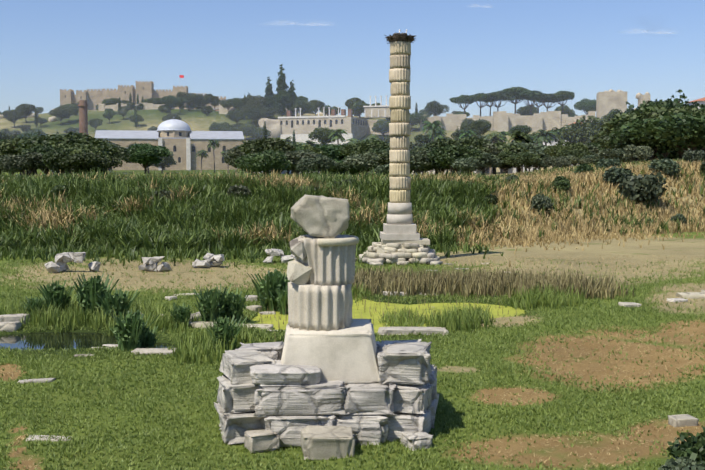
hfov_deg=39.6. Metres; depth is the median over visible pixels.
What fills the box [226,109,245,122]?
broad tree
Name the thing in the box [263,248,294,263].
rubble pile
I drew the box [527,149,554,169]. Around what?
olive tree
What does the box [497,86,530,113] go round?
pine tree
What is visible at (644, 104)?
broad tree
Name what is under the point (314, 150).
broad tree
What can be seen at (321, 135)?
broad tree
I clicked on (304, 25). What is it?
cloud
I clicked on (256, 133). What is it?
broad tree
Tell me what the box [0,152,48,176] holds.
bush
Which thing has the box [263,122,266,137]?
cypress tree
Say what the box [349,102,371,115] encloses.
broad tree
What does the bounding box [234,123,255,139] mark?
broad tree
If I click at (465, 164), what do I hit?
olive tree
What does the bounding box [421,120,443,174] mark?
palm tree
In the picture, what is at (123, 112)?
olive tree
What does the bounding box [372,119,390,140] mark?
broad tree
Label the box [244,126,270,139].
broad tree
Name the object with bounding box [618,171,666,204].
bush
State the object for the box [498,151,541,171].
broad tree
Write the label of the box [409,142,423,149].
broad tree
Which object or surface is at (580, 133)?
broad tree
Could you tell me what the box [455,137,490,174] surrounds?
broad tree
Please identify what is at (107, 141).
broad tree
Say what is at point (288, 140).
palm tree
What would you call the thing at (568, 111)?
broad tree
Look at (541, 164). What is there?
olive tree
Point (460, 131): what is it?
broad tree
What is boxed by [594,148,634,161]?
olive tree
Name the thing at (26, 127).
olive tree
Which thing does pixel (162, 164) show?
broad tree
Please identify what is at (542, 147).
olive tree
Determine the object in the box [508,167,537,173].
town house
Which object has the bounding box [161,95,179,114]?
broad tree
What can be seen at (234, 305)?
tamarisk shrub
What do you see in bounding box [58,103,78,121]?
broad tree
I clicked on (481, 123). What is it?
broad tree
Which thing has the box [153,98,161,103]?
broad tree
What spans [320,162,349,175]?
broad tree
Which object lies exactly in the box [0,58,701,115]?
haze
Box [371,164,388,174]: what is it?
olive tree
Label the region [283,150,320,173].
olive tree
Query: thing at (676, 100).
conifer tree
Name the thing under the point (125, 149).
olive tree
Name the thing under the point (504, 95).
pine tree
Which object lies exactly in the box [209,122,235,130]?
broad tree
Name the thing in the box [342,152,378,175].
olive tree
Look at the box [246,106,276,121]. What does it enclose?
broad tree
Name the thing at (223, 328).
tamarisk shrub
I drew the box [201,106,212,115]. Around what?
dark bush
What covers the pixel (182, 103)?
broad tree
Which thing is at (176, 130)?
isa bey mosque
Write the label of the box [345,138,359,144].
palm tree
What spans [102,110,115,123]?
broad tree
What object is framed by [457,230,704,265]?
bank foot dry vegetation
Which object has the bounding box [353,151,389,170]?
broad tree
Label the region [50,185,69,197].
dark bush
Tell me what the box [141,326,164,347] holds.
tamarisk shrub
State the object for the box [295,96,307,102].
broad tree
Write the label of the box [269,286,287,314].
tamarisk shrub
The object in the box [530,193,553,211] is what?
bush
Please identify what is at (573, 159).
olive tree
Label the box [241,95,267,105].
broad tree
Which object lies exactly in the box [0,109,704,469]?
ground
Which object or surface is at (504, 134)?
palm tree
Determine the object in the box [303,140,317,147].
palm tree
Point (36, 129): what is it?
broad tree
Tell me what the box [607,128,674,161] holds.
broad tree
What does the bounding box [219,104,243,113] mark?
hill retaining wall
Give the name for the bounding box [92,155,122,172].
broad tree
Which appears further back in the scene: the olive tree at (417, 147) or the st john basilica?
the st john basilica
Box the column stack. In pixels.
[214,195,438,459]
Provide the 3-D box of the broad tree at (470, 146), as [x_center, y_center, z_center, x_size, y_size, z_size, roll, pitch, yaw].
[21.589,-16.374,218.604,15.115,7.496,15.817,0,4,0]
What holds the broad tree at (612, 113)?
on the ground at (688, 247)
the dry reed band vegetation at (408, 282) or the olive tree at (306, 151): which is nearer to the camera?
the dry reed band vegetation at (408, 282)
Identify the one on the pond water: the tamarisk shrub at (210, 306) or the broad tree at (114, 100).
the tamarisk shrub at (210, 306)
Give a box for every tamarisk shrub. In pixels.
[19,296,47,316]
[36,280,76,314]
[72,273,118,317]
[95,288,140,323]
[109,309,159,350]
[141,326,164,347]
[165,303,192,327]
[193,283,234,321]
[201,315,246,350]
[214,287,248,322]
[247,269,289,311]
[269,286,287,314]
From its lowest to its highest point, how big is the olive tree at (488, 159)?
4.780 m
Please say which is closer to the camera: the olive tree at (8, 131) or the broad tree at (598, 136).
the broad tree at (598, 136)
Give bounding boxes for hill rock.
[48,116,56,121]
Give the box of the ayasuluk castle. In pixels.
[60,75,225,109]
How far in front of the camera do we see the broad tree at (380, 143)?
240.54 m
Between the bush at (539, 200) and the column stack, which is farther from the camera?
the bush at (539, 200)
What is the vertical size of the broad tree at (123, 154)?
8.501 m
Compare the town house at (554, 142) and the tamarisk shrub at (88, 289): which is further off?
the town house at (554, 142)
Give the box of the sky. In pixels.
[0,0,704,117]
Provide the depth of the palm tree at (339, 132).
327.43 m
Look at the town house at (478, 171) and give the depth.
328.36 m
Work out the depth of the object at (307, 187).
83.28 m
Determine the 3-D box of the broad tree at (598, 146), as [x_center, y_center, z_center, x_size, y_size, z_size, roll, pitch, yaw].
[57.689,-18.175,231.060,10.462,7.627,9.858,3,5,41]
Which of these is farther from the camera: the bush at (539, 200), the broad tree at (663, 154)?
the broad tree at (663, 154)
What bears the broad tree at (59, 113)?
on the ground at (688, 247)
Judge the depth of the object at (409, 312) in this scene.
39.53 m
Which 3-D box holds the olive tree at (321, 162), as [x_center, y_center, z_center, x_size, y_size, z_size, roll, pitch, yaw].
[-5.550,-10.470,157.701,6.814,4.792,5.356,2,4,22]
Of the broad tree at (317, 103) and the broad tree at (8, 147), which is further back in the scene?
the broad tree at (317, 103)
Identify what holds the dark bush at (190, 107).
on the ground at (688, 247)
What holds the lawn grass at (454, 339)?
on the ground at (688, 247)
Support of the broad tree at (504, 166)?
on the ground at (688, 247)
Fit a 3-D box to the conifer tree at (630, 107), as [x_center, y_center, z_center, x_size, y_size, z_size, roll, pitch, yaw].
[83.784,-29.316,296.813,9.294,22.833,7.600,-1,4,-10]
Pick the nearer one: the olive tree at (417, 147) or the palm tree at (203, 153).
the olive tree at (417, 147)
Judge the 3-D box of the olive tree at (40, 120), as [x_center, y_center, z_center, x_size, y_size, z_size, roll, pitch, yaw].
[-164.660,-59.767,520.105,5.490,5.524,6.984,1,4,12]
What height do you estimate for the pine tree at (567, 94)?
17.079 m
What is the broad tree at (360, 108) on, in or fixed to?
on the ground at (688, 247)
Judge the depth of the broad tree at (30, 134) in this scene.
453.22 m
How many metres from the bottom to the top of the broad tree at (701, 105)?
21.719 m
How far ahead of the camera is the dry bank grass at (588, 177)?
95.00 m
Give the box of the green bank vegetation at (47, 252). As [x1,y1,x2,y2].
[0,234,503,266]
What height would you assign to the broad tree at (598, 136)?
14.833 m
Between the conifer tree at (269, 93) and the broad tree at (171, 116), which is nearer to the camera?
the broad tree at (171, 116)
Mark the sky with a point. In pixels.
(134, 15)
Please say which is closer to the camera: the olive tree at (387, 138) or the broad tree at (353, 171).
the broad tree at (353, 171)
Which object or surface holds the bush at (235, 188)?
on the ground at (688, 247)
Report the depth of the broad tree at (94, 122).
497.86 m
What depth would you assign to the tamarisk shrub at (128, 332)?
31.06 m
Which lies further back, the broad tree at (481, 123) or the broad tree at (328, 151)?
the broad tree at (481, 123)
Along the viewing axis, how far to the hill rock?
536.93 m
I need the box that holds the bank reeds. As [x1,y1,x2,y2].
[0,165,505,254]
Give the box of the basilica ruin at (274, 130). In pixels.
[258,118,281,137]
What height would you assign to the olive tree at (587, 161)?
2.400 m
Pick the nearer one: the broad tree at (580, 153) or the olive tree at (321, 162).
the olive tree at (321, 162)
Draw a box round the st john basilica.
[278,96,390,144]
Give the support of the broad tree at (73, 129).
on the ground at (688, 247)
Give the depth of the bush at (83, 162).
149.17 m
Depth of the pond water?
36.83 m
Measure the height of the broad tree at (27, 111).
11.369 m
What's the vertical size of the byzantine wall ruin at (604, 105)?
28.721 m
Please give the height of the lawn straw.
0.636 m
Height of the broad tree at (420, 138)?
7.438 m
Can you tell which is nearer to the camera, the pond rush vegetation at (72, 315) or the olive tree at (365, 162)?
the pond rush vegetation at (72, 315)
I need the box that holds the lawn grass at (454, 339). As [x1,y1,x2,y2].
[0,258,704,469]
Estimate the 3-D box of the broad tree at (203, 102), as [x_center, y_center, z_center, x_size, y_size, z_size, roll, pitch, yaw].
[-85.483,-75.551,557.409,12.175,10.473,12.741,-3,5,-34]
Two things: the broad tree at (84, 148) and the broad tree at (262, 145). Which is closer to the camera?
the broad tree at (84, 148)
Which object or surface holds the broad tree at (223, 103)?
on the ground at (688, 247)
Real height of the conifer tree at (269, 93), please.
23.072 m
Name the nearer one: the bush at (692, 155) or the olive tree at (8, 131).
the bush at (692, 155)
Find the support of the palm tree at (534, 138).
on the ground at (688, 247)
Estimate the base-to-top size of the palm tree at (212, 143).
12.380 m
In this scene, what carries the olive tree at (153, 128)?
on the ground at (688, 247)
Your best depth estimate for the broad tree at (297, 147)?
228.98 m
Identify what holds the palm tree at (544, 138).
on the ground at (688, 247)
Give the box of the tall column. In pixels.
[355,29,442,265]
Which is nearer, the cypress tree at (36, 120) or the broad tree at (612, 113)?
the broad tree at (612, 113)
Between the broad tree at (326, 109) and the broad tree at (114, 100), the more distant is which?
the broad tree at (114, 100)
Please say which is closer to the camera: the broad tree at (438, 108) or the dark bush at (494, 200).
the dark bush at (494, 200)
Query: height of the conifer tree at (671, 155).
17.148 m
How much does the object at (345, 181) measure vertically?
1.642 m
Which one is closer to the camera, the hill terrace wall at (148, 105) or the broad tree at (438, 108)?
the broad tree at (438, 108)
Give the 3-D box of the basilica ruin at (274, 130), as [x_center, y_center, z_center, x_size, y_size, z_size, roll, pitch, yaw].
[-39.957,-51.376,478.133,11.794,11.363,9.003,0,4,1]
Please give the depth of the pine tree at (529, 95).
496.16 m
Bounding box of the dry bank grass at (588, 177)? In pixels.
[436,159,704,245]
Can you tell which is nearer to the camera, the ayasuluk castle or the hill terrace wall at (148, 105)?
the hill terrace wall at (148, 105)
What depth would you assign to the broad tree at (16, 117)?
521.23 m
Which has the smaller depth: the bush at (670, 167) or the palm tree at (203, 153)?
the bush at (670, 167)
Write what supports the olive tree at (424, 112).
on the ground at (688, 247)
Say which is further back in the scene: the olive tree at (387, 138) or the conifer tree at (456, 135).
the olive tree at (387, 138)
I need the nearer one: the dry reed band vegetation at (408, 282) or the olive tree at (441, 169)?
the dry reed band vegetation at (408, 282)
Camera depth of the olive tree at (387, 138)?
446.24 m
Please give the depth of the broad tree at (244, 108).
503.62 m
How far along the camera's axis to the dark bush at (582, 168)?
113.65 m
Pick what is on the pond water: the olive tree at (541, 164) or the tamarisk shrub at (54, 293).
the tamarisk shrub at (54, 293)
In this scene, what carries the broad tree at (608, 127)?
on the ground at (688, 247)
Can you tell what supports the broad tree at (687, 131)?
on the ground at (688, 247)
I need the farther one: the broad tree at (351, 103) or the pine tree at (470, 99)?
the broad tree at (351, 103)
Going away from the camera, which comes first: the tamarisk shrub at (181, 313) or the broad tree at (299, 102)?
the tamarisk shrub at (181, 313)
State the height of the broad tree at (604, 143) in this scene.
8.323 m
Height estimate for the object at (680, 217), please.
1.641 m
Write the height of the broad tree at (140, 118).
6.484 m
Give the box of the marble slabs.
[0,263,704,440]
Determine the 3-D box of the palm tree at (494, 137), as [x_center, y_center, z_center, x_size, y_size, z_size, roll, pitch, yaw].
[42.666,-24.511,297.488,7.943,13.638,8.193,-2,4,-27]
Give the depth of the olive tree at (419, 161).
168.99 m
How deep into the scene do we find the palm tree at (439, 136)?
326.00 m
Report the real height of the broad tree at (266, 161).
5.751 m
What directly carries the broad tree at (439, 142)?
on the ground at (688, 247)
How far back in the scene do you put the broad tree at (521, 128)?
443.00 m
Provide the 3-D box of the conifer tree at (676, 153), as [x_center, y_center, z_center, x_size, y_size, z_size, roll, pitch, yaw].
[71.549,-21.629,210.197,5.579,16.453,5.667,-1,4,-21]
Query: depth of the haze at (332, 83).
287.65 m
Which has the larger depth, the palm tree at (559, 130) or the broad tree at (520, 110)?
the broad tree at (520, 110)
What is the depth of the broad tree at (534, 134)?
424.77 m
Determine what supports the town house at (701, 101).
on the ground at (688, 247)
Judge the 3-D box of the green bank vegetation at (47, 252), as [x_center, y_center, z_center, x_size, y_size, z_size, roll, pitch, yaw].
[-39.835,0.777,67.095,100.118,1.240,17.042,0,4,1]
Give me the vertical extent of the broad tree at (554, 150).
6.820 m
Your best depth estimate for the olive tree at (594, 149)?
223.35 m
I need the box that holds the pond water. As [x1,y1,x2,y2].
[0,299,524,349]
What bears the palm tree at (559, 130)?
on the ground at (688, 247)
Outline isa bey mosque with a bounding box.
[78,100,243,169]
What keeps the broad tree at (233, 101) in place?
on the ground at (688, 247)
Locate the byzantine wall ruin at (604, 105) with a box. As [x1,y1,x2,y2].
[420,89,650,131]
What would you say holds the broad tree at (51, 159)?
on the ground at (688, 247)
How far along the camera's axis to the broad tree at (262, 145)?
218.38 m
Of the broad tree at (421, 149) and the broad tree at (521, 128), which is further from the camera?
the broad tree at (521, 128)
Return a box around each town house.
[458,167,495,172]
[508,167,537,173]
[543,137,568,145]
[686,97,704,108]
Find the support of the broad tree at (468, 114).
on the ground at (688, 247)
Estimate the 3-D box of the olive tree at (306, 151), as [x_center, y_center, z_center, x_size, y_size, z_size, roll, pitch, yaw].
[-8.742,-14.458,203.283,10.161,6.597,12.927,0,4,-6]
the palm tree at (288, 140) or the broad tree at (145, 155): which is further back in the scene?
the palm tree at (288, 140)
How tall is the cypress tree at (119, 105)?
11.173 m
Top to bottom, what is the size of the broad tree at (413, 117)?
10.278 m
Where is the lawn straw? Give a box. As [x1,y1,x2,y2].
[1,254,704,469]
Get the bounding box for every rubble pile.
[44,252,100,272]
[138,256,171,270]
[192,253,223,267]
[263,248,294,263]
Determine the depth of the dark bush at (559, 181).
98.66 m
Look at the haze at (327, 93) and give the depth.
451.90 m
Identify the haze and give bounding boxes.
[0,0,704,174]
[0,13,704,143]
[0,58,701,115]
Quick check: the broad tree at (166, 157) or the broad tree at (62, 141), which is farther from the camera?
the broad tree at (166, 157)
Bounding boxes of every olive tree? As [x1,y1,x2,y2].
[0,128,20,134]
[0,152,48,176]
[20,125,30,131]
[37,117,47,126]
[103,143,130,174]
[116,110,126,118]
[147,126,157,130]
[224,148,252,174]
[277,153,295,175]
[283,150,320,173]
[293,149,332,159]
[295,155,337,173]
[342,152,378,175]
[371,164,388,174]
[384,136,390,142]
[410,150,434,174]
[412,145,425,172]
[419,109,430,116]
[424,154,452,173]
[451,156,478,173]
[477,153,501,173]
[481,143,502,174]
[508,141,540,172]
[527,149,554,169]
[528,161,549,168]
[529,144,553,169]
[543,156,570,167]
[565,155,580,167]
[578,158,593,164]
[579,144,599,154]
[581,154,609,164]
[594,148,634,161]
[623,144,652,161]
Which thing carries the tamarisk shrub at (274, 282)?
on the ground at (688, 247)
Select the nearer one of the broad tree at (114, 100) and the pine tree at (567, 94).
the pine tree at (567, 94)
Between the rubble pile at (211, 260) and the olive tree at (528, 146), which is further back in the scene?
the olive tree at (528, 146)
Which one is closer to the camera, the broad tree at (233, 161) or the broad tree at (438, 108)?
the broad tree at (233, 161)
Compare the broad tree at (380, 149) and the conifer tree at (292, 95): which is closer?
the broad tree at (380, 149)
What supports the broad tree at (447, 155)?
on the ground at (688, 247)
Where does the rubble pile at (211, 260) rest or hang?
on the ground at (688, 247)
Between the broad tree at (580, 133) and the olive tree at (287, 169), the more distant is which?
the broad tree at (580, 133)
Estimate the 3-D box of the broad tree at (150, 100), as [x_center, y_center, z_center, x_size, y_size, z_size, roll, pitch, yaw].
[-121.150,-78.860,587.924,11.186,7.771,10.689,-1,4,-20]
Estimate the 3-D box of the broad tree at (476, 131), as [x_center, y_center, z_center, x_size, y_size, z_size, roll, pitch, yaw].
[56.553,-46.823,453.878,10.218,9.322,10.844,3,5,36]
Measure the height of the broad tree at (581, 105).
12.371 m
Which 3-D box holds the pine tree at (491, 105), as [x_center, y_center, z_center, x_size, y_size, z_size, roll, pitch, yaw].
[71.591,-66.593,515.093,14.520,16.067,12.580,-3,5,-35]
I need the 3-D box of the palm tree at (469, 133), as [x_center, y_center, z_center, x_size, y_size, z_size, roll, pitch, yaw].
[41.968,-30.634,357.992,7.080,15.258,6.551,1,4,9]
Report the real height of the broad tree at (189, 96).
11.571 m
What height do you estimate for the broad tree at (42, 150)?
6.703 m
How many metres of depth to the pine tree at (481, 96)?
496.00 m
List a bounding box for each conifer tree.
[262,77,274,110]
[271,64,289,116]
[286,80,296,115]
[454,126,458,139]
[621,101,633,162]
[656,95,676,158]
[673,89,684,103]
[673,96,689,159]
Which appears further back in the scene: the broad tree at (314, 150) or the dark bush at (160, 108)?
the dark bush at (160, 108)
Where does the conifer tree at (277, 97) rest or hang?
on the ground at (688, 247)
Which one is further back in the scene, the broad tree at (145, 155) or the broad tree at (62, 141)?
the broad tree at (145, 155)
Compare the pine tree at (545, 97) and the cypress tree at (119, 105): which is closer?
the pine tree at (545, 97)
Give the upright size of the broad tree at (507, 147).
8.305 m
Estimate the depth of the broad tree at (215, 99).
555.97 m
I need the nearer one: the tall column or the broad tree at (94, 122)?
the tall column
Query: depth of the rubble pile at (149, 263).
55.58 m
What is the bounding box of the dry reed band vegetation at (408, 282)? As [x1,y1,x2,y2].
[351,263,637,299]
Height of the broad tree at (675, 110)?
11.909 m
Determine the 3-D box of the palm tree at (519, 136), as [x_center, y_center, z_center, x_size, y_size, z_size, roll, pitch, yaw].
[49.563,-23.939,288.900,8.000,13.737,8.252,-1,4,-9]
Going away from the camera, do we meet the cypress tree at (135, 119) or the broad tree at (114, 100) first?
the cypress tree at (135, 119)
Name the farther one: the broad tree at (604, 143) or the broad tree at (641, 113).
the broad tree at (641, 113)
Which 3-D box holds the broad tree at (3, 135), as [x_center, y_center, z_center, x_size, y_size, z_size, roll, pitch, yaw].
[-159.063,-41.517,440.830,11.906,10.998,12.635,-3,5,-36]
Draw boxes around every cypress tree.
[34,109,37,126]
[117,97,121,111]
[134,106,137,126]
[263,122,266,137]
[292,130,295,144]
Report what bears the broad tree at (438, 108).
on the ground at (688, 247)
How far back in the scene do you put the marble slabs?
35.23 m
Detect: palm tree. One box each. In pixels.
[196,150,207,172]
[207,140,220,171]
[282,136,293,144]
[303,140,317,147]
[328,129,347,144]
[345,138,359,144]
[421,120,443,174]
[428,130,446,141]
[459,130,476,138]
[482,132,504,174]
[496,131,508,141]
[508,130,532,171]
[531,136,542,144]
[533,129,557,145]
[550,127,569,139]
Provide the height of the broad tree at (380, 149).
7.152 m
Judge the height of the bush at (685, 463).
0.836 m
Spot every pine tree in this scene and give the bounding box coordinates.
[449,95,476,113]
[471,93,493,115]
[485,102,494,115]
[486,92,515,110]
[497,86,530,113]
[516,90,545,114]
[535,94,567,110]
[551,91,574,113]
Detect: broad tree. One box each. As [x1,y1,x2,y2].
[0,132,12,139]
[0,136,37,175]
[3,110,24,127]
[15,104,35,122]
[15,132,117,174]
[17,131,40,138]
[21,145,60,174]
[26,128,45,134]
[42,143,111,170]
[42,148,72,174]
[49,107,73,124]
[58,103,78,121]
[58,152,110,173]
[64,127,78,132]
[88,118,102,131]
[92,138,116,172]
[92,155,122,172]
[97,149,130,173]
[102,98,117,104]
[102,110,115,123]
[122,143,170,174]
[126,142,173,172]
[129,114,143,121]
[141,98,154,102]
[152,156,176,172]
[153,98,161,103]
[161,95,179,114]
[162,114,181,120]
[175,97,187,111]
[176,92,196,110]
[193,94,212,106]
[209,96,219,110]
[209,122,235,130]
[219,99,232,109]
[222,145,247,172]
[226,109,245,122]
[228,97,243,107]
[228,152,258,174]
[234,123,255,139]
[235,149,291,174]
[239,103,265,123]
[239,137,295,172]
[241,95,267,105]
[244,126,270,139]
[245,143,305,176]
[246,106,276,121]
[252,127,269,138]
[289,144,323,173]
[291,99,315,114]
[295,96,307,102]
[308,100,324,115]
[308,127,334,143]
[312,144,346,160]
[320,105,334,115]
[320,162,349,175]
[331,144,344,176]
[335,159,369,175]
[339,142,379,155]
[345,97,363,115]
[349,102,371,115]
[351,101,367,116]
[351,139,389,175]
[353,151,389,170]
[369,148,389,151]
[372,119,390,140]
[408,146,432,173]
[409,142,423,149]
[410,112,427,130]
[414,134,431,142]
[423,137,501,174]
[424,100,449,115]
[424,144,484,173]
[427,145,482,174]
[451,129,473,138]
[455,111,469,116]
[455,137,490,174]
[460,118,490,134]
[465,125,486,136]
[482,142,527,173]
[486,155,514,173]
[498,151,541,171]
[510,125,531,133]
[516,105,537,114]
[527,132,540,143]
[544,141,588,155]
[554,105,574,115]
[554,149,593,165]
[555,115,608,164]
[574,98,595,114]
[584,130,628,162]
[588,142,607,152]
[599,109,657,159]
[600,108,622,120]
[600,137,624,162]
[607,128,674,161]
[612,104,691,134]
[614,112,704,152]
[634,99,681,158]
[641,111,675,158]
[649,106,704,159]
[695,103,704,110]
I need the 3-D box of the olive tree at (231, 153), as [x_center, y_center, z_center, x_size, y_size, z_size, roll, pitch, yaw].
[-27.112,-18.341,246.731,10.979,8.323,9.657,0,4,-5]
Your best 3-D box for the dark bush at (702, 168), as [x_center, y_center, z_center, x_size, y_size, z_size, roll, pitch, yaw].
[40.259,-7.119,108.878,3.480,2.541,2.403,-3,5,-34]
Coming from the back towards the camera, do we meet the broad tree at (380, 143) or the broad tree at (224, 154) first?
the broad tree at (224, 154)
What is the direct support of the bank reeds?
on the ground at (688, 247)
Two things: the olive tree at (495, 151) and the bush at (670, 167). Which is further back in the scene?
the olive tree at (495, 151)
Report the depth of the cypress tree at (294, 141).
447.33 m
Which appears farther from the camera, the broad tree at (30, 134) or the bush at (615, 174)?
the broad tree at (30, 134)
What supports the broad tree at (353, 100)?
on the ground at (688, 247)
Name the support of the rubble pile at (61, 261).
on the ground at (688, 247)
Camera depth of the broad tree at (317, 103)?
521.91 m
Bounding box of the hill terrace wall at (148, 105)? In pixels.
[98,103,168,110]
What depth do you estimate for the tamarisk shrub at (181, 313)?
35.98 m
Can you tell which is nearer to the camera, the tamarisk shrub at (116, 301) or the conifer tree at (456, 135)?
the tamarisk shrub at (116, 301)
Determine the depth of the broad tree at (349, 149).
227.75 m
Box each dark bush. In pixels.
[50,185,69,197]
[158,105,164,111]
[185,104,194,109]
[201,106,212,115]
[482,194,497,205]
[550,176,570,191]
[574,163,593,174]
[665,427,704,465]
[699,161,704,173]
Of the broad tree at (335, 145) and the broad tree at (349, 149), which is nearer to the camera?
the broad tree at (349, 149)
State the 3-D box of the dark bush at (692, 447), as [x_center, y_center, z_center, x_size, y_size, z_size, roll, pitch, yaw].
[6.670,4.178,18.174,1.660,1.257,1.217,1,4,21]
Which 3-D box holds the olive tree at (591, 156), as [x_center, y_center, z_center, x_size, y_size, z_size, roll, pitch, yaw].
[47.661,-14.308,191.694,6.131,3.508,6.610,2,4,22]
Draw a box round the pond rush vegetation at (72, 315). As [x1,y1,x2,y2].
[0,281,586,364]
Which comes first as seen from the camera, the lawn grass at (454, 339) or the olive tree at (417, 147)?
the lawn grass at (454, 339)

